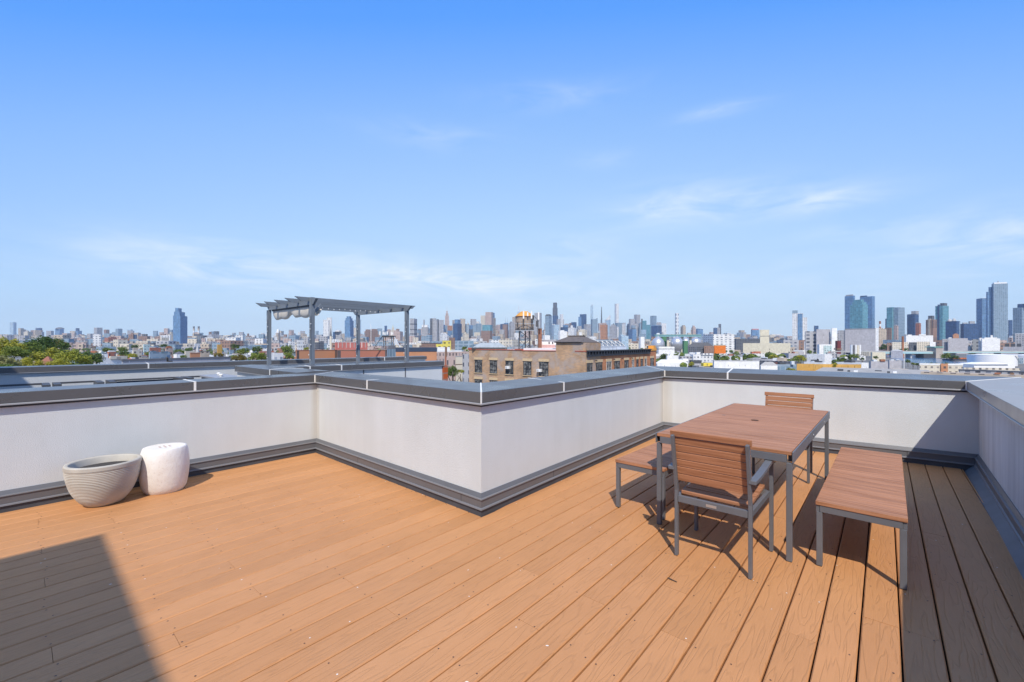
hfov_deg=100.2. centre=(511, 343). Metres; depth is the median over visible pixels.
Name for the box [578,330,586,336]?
apartment tower
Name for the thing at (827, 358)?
warehouse
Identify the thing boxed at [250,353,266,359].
tree
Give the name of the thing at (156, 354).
building
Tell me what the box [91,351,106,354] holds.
rowhouse
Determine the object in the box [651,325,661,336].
skyscraper
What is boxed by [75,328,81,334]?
skyscraper
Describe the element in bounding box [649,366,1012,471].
parapet
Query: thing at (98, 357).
tree
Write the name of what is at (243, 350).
tree
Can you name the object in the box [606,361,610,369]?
window
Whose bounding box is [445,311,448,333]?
skyscraper
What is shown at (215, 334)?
skyscraper
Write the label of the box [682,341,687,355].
service tower
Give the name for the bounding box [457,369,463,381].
tree
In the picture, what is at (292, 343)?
apartment tower
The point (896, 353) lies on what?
office block
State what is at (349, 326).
skyscraper
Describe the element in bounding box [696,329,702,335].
skyscraper
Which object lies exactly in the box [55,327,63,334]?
skyscraper
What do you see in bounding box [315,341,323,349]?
apartment tower
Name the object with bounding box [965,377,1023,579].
parapet
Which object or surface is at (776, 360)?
workshop
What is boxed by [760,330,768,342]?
office block
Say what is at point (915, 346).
office block
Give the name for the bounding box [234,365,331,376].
parapet
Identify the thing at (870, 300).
skyscraper
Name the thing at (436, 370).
parapet
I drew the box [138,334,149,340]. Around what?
apartment tower
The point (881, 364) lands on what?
warehouse
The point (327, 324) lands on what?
skyscraper
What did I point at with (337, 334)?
skyscraper
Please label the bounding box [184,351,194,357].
building
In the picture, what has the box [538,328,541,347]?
brick chimney
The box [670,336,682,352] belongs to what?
digester egg
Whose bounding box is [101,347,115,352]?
tree
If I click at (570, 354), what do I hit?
brick building
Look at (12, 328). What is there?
skyscraper
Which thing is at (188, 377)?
patio armchair
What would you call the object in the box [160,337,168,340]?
apartment tower
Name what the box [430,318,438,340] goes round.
skyscraper
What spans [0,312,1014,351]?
distant city
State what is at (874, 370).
warehouse
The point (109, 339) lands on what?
apartment tower
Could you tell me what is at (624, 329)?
skyscraper
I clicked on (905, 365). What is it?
ground
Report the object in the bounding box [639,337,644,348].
apartment tower
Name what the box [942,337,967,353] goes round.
office block
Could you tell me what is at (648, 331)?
skyscraper
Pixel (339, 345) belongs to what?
building
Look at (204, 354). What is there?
building
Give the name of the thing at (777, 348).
office block
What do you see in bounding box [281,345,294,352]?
tree
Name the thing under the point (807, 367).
warehouse
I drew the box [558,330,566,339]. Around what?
apartment tower
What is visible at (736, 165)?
sky
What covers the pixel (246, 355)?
rowhouse
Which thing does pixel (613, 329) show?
skyscraper
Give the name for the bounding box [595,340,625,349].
roof skylight
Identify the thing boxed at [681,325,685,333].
skyscraper
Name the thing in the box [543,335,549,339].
apartment tower
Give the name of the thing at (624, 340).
apartment tower
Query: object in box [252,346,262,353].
tree
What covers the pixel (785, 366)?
workshop
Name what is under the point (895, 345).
office block
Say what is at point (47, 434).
parapet
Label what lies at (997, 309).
skyscraper
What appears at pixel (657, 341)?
digester egg
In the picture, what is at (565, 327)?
skyscraper
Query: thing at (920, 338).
office block
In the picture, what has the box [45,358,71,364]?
tree
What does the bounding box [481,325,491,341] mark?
skyscraper
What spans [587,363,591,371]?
window
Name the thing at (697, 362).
workshop
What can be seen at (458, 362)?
building
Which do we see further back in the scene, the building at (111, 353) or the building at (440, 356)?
the building at (440, 356)
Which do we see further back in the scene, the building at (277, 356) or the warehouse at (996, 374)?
the building at (277, 356)
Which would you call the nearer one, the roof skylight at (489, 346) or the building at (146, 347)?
the roof skylight at (489, 346)
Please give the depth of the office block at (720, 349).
699.04 m
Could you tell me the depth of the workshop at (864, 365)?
295.23 m
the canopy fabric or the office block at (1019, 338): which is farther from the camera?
the office block at (1019, 338)
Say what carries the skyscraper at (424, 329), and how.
on the ground
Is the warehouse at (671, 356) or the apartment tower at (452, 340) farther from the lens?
the apartment tower at (452, 340)
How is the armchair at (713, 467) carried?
on the deck
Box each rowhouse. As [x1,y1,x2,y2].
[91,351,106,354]
[226,353,247,359]
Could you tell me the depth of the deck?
2.55 m
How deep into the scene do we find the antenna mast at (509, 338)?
72.97 m
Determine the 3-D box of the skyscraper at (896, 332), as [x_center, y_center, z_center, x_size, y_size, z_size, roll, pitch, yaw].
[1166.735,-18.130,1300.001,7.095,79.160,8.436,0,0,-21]
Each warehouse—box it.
[656,359,687,366]
[657,347,674,355]
[666,354,678,358]
[679,356,691,360]
[687,342,713,354]
[691,352,712,362]
[712,360,759,368]
[760,362,777,369]
[797,362,860,370]
[807,354,831,363]
[816,367,930,373]
[869,359,887,368]
[871,352,885,360]
[888,359,901,368]
[919,363,1019,371]
[921,371,1023,377]
[958,369,1023,374]
[1003,344,1022,354]
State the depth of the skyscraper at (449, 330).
3586.78 m
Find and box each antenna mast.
[506,324,512,348]
[532,312,539,327]
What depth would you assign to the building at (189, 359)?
118.86 m
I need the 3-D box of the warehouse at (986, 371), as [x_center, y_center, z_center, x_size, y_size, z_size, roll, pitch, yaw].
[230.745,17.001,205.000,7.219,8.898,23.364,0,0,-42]
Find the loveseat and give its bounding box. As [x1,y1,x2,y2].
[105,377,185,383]
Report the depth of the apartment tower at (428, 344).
696.18 m
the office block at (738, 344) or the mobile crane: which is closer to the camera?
the mobile crane
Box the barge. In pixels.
[942,358,966,359]
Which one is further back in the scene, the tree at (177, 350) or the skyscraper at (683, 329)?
the skyscraper at (683, 329)
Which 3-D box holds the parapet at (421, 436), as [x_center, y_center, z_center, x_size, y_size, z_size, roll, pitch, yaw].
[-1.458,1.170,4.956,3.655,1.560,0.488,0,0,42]
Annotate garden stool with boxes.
[138,442,189,494]
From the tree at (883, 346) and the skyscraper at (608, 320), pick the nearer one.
the tree at (883, 346)
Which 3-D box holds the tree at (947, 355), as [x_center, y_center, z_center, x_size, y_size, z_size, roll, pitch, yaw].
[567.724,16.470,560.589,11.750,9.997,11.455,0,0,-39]
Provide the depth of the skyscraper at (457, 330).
2579.80 m
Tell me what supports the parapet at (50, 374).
on the neighbour terrace floor
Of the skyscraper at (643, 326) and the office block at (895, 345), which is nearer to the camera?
the office block at (895, 345)
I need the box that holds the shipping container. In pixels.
[701,363,711,365]
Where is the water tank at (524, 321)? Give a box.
[515,311,535,348]
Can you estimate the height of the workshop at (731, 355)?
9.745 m
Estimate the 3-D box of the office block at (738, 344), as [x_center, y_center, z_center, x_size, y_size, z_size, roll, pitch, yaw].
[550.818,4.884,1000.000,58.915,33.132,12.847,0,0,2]
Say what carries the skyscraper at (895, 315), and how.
on the ground
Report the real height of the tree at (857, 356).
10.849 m
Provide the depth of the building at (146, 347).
518.44 m
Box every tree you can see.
[0,336,27,358]
[0,345,32,360]
[0,355,21,365]
[0,363,16,366]
[16,356,45,365]
[18,342,47,365]
[22,335,70,356]
[29,347,61,363]
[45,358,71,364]
[51,348,94,364]
[70,351,105,364]
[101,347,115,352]
[117,346,128,351]
[119,351,130,355]
[127,353,137,357]
[173,349,183,352]
[212,353,223,356]
[230,344,239,352]
[230,353,246,360]
[235,348,250,353]
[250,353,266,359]
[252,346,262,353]
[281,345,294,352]
[284,351,294,358]
[448,365,458,380]
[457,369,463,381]
[768,354,780,358]
[787,357,800,361]
[796,354,806,360]
[849,354,859,358]
[879,344,886,348]
[940,353,950,358]
[947,355,960,358]
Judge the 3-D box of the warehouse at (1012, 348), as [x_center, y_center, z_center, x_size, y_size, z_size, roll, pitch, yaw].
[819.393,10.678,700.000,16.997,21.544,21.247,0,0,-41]
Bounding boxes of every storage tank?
[967,354,1019,365]
[1018,354,1023,363]
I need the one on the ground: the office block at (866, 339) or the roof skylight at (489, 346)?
the office block at (866, 339)
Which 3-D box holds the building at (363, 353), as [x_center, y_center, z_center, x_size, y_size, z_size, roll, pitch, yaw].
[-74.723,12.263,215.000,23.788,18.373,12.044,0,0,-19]
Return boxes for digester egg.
[651,336,664,352]
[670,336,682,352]
[692,337,701,342]
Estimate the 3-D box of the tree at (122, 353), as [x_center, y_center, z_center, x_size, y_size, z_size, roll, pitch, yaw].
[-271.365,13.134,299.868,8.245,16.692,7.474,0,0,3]
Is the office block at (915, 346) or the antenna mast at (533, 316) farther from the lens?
the office block at (915, 346)
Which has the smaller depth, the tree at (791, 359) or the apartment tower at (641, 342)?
the tree at (791, 359)
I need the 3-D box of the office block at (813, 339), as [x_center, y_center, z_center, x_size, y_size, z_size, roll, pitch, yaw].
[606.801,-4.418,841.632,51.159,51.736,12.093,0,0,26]
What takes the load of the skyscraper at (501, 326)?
on the ground
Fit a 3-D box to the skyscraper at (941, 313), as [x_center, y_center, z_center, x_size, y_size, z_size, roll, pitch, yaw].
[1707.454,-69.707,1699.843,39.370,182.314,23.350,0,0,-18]
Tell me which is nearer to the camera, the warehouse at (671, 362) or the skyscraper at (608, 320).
the warehouse at (671, 362)
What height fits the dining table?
0.738 m
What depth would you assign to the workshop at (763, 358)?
385.49 m
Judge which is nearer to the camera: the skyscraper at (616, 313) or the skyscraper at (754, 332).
the skyscraper at (754, 332)
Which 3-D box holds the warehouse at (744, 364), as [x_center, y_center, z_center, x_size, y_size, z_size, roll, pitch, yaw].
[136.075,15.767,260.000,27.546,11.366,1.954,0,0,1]
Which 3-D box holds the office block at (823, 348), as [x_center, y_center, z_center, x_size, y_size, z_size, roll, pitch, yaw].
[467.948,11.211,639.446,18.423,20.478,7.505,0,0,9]
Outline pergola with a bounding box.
[256,296,414,364]
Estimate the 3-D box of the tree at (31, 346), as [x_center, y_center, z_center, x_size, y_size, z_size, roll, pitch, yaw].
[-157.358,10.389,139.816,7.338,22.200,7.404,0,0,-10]
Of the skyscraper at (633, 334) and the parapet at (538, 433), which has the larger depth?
the skyscraper at (633, 334)
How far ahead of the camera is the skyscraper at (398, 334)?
2880.39 m
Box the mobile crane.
[834,341,841,353]
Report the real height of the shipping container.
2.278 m
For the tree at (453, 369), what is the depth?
119.82 m
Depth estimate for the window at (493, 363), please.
72.43 m
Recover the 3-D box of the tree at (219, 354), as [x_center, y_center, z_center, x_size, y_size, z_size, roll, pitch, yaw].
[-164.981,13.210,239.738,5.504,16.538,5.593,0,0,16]
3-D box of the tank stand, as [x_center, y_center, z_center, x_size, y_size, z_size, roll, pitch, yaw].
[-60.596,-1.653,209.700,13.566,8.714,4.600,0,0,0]
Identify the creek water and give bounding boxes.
[886,355,966,363]
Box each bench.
[615,441,672,519]
[815,447,907,590]
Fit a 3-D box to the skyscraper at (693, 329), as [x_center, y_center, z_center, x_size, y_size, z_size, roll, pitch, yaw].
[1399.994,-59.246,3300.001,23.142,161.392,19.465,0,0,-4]
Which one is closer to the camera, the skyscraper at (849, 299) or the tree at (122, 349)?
the tree at (122, 349)
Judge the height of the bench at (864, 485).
0.425 m
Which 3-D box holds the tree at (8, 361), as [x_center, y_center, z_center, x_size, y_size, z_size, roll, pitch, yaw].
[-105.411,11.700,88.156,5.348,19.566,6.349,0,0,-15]
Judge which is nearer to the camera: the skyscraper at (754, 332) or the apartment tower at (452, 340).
the apartment tower at (452, 340)
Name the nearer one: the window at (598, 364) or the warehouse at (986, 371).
the window at (598, 364)
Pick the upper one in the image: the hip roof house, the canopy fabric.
the canopy fabric
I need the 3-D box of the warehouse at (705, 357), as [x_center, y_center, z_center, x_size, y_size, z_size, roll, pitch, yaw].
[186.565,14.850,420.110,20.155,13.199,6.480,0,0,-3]
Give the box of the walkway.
[654,333,700,351]
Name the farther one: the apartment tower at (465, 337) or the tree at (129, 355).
the apartment tower at (465, 337)
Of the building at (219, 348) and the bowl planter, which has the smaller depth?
the bowl planter
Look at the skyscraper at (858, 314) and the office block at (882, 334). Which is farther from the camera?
the skyscraper at (858, 314)
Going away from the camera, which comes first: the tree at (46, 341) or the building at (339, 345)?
the tree at (46, 341)
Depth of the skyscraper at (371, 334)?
2980.03 m
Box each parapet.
[0,356,426,388]
[0,372,326,512]
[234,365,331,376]
[283,360,447,380]
[314,371,480,516]
[480,366,664,516]
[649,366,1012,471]
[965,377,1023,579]
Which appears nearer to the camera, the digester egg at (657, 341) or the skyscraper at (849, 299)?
the digester egg at (657, 341)
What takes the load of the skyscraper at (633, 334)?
on the ground
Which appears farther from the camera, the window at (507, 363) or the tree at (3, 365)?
the tree at (3, 365)
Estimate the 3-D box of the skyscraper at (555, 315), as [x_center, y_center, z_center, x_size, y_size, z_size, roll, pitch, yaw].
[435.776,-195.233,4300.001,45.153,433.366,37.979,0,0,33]
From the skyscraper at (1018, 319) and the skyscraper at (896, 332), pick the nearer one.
the skyscraper at (896, 332)
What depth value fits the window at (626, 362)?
73.97 m
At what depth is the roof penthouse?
74.00 m
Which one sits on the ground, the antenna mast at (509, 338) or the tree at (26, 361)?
the tree at (26, 361)
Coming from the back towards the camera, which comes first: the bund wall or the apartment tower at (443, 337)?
the apartment tower at (443, 337)
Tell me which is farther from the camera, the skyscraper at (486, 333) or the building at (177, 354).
the skyscraper at (486, 333)
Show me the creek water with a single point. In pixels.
(914, 359)
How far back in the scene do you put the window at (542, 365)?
66.36 m
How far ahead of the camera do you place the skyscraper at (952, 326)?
1395.02 m
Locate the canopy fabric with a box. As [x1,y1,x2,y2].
[272,305,321,319]
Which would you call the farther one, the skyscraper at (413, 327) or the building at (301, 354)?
the skyscraper at (413, 327)
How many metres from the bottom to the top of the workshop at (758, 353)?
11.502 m
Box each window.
[475,360,481,372]
[490,360,496,373]
[505,360,512,374]
[523,361,530,375]
[539,361,547,375]
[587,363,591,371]
[596,362,601,370]
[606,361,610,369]
[614,361,619,368]
[624,360,628,367]
[650,358,653,365]
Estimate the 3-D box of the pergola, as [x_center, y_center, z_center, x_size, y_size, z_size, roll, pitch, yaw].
[-4.202,0.249,10.364,2.740,2.402,2.910,0,0,41]
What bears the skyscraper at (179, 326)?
on the ground
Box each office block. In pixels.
[703,334,733,353]
[714,345,725,354]
[734,339,759,351]
[743,343,789,353]
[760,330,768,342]
[805,328,836,354]
[817,344,832,353]
[837,328,878,353]
[879,328,886,343]
[887,342,907,354]
[891,349,902,357]
[905,334,932,343]
[909,342,935,354]
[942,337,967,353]
[979,335,999,350]
[1015,334,1023,350]
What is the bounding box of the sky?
[0,0,1023,337]
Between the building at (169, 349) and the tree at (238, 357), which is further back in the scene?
the building at (169, 349)
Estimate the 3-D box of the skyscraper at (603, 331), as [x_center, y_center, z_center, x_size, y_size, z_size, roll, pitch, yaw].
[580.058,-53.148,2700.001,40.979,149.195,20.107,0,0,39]
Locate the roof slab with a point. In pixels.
(898, 607)
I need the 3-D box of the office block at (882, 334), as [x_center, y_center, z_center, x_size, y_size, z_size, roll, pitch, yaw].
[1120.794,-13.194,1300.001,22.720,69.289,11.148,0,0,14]
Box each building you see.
[95,354,127,363]
[107,350,115,357]
[121,356,230,362]
[132,348,141,358]
[143,344,149,354]
[149,347,160,351]
[149,351,169,358]
[165,346,172,357]
[173,351,183,357]
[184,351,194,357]
[190,352,200,356]
[200,351,208,356]
[217,344,221,354]
[273,353,282,359]
[295,350,336,358]
[335,341,367,349]
[337,350,386,357]
[387,345,395,356]
[395,347,436,360]
[436,341,450,349]
[437,347,461,351]
[437,352,468,364]
[446,357,454,380]
[455,356,461,380]
[462,354,468,381]
[468,335,656,382]
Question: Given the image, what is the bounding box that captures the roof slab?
[763,468,996,681]
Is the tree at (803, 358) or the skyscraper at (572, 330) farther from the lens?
the skyscraper at (572, 330)
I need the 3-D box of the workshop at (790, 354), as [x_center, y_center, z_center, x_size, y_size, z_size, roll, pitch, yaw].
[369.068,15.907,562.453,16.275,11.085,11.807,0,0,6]
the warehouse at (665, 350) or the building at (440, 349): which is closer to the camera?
the building at (440, 349)
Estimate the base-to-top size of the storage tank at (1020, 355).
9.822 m
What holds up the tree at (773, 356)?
on the ground
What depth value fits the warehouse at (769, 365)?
261.54 m
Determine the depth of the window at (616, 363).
70.86 m
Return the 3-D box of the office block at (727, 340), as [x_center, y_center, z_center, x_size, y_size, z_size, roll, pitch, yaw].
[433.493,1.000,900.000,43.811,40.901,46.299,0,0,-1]
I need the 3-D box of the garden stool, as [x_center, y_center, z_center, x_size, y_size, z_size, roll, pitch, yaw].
[-3.442,1.233,4.244,0.397,0.434,0.397,0,0,41]
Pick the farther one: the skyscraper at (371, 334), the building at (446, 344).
the skyscraper at (371, 334)
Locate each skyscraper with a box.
[10,322,15,334]
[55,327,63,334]
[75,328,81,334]
[128,333,136,338]
[173,308,186,343]
[208,331,218,337]
[273,329,283,339]
[323,318,331,335]
[333,330,341,338]
[345,316,353,336]
[354,320,360,333]
[365,329,377,340]
[393,330,402,340]
[410,319,419,340]
[421,320,428,335]
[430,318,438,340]
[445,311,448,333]
[448,326,451,335]
[453,319,461,340]
[469,325,472,337]
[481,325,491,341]
[493,313,495,335]
[500,323,508,336]
[509,321,514,336]
[545,314,551,339]
[552,303,557,324]
[552,325,559,339]
[561,325,568,331]
[568,322,575,334]
[578,314,586,328]
[590,305,592,323]
[600,323,607,339]
[605,315,610,336]
[610,323,616,337]
[615,304,618,322]
[622,324,625,335]
[629,328,636,340]
[641,319,646,338]
[646,325,650,340]
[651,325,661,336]
[675,313,678,333]
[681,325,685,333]
[692,326,695,337]
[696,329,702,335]
[751,329,758,338]
[792,310,806,339]
[845,294,854,328]
[850,300,867,328]
[860,296,874,327]
[885,307,904,340]
[894,325,898,339]
[907,311,918,335]
[916,322,920,334]
[926,316,936,341]
[935,303,948,339]
[946,318,959,338]
[960,321,978,339]
[976,298,985,338]
[986,281,1007,342]
[1008,320,1012,337]
[1013,304,1023,341]
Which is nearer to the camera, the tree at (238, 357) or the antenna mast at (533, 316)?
the antenna mast at (533, 316)
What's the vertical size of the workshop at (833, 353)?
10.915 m
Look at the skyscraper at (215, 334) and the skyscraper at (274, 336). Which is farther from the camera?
the skyscraper at (274, 336)
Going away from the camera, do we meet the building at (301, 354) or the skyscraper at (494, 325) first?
the building at (301, 354)
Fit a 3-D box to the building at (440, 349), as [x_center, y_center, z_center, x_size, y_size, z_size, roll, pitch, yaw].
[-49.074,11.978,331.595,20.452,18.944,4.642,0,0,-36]
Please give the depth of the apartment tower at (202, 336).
2583.19 m
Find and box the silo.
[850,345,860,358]
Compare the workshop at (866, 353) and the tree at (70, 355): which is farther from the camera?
the workshop at (866, 353)
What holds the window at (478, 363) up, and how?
in the brick building at (570, 354)
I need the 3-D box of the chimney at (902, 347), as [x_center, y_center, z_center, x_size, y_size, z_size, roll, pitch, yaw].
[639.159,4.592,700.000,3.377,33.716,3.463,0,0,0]
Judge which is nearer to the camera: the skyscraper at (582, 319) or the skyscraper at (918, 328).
the skyscraper at (918, 328)
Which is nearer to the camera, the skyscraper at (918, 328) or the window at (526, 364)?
the window at (526, 364)
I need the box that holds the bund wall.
[955,362,1014,368]
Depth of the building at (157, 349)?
390.52 m
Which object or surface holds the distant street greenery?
on the ground
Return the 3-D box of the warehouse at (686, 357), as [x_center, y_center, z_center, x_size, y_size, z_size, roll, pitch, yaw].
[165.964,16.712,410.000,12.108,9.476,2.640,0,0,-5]
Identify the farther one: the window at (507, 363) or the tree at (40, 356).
the tree at (40, 356)
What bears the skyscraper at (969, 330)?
on the ground
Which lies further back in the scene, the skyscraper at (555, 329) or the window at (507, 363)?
the skyscraper at (555, 329)
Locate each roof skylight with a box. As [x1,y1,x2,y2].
[472,343,506,348]
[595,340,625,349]
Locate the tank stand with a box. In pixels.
[374,331,399,348]
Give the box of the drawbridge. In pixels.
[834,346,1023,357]
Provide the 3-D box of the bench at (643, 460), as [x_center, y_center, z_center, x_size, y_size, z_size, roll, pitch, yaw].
[1.736,1.238,4.374,0.445,0.425,1.948,0,0,42]
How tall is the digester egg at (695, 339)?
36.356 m
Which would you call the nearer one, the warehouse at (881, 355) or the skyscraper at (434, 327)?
the warehouse at (881, 355)
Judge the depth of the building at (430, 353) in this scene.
186.14 m
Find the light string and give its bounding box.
[355,323,357,355]
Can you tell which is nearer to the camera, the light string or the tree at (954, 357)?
the light string
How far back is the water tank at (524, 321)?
70.75 m
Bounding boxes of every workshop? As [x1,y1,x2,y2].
[688,360,712,366]
[719,354,742,359]
[743,351,764,356]
[749,357,772,359]
[759,358,797,368]
[774,361,796,369]
[784,352,801,358]
[804,360,825,363]
[826,351,835,357]
[836,360,868,367]
[861,352,870,355]
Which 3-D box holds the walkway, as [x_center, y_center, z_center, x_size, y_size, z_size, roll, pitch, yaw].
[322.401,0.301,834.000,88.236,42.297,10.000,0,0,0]
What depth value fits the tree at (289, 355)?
238.66 m
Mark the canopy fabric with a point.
(295, 312)
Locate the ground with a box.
[8,350,1023,370]
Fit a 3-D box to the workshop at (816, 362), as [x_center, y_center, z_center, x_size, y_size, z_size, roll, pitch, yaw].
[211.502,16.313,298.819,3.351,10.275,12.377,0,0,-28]
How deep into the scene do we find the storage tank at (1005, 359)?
413.27 m
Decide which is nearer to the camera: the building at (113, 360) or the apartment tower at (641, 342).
the building at (113, 360)
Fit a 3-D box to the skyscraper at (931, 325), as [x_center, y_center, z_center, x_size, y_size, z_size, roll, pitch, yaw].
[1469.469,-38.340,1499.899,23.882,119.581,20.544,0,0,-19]
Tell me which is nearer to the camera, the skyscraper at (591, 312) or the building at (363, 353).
the building at (363, 353)
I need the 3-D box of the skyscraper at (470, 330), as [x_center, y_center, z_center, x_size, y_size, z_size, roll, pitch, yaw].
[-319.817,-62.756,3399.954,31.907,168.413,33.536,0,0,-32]
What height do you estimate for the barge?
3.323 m
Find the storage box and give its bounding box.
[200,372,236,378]
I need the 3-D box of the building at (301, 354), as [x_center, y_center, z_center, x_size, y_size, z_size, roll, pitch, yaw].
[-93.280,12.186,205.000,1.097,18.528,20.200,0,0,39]
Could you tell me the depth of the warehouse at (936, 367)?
298.31 m
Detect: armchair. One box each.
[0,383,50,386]
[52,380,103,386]
[180,376,202,378]
[668,429,773,579]
[752,392,813,482]
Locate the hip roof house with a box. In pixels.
[34,356,60,364]
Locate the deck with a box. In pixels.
[0,437,1023,681]
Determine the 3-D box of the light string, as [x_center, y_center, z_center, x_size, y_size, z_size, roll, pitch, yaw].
[-4.343,-0.114,11.954,0.120,0.912,0.021,0,0,41]
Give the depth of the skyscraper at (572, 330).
3185.77 m
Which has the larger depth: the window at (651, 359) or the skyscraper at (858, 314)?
the skyscraper at (858, 314)
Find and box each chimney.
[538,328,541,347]
[901,336,903,356]
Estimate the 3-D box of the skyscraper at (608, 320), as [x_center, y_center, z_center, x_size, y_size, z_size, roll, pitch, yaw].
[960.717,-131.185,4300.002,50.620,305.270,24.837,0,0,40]
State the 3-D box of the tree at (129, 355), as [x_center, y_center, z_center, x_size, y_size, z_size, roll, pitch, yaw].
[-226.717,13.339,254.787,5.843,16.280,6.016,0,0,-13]
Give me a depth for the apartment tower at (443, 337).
1492.81 m
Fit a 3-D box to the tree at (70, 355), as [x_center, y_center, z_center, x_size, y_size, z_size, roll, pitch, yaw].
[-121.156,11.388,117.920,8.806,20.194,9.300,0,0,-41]
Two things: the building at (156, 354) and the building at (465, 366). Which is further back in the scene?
the building at (156, 354)
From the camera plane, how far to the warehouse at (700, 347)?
688.56 m
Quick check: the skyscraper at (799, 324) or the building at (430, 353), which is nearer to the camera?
the building at (430, 353)
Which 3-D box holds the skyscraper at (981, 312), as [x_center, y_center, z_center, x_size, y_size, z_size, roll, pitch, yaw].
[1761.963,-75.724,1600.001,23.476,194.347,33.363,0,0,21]
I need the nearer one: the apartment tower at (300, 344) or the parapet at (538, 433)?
the parapet at (538, 433)
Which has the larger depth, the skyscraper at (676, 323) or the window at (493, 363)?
the skyscraper at (676, 323)
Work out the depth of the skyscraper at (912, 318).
1692.18 m
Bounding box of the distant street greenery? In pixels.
[15,346,851,366]
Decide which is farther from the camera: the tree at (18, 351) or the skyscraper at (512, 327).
the skyscraper at (512, 327)
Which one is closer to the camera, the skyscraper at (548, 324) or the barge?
the barge
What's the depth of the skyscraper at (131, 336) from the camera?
2297.02 m
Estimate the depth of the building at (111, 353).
259.30 m
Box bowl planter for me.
[62,453,141,506]
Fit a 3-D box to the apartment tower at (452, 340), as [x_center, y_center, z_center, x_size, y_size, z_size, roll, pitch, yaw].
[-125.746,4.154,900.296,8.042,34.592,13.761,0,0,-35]
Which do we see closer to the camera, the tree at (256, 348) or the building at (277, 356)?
the building at (277, 356)
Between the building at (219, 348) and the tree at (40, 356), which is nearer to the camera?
the tree at (40, 356)
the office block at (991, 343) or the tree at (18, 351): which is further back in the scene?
the office block at (991, 343)
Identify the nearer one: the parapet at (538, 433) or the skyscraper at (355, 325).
the parapet at (538, 433)
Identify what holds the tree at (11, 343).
on the ground
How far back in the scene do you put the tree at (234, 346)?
459.70 m
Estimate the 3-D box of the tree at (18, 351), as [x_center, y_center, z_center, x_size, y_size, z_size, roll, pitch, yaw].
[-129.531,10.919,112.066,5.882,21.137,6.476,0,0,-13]
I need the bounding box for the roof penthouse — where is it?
[542,340,555,347]
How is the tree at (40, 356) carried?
on the ground
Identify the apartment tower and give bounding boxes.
[104,337,116,341]
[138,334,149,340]
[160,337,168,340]
[187,334,206,337]
[288,341,294,350]
[297,340,303,349]
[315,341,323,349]
[421,343,440,346]
[440,333,446,340]
[449,337,454,348]
[463,332,468,340]
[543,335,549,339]
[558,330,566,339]
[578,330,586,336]
[619,334,628,348]
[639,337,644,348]
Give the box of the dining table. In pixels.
[656,403,829,562]
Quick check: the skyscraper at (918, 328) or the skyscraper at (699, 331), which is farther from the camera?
the skyscraper at (699, 331)
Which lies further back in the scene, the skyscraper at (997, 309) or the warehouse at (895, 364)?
the skyscraper at (997, 309)

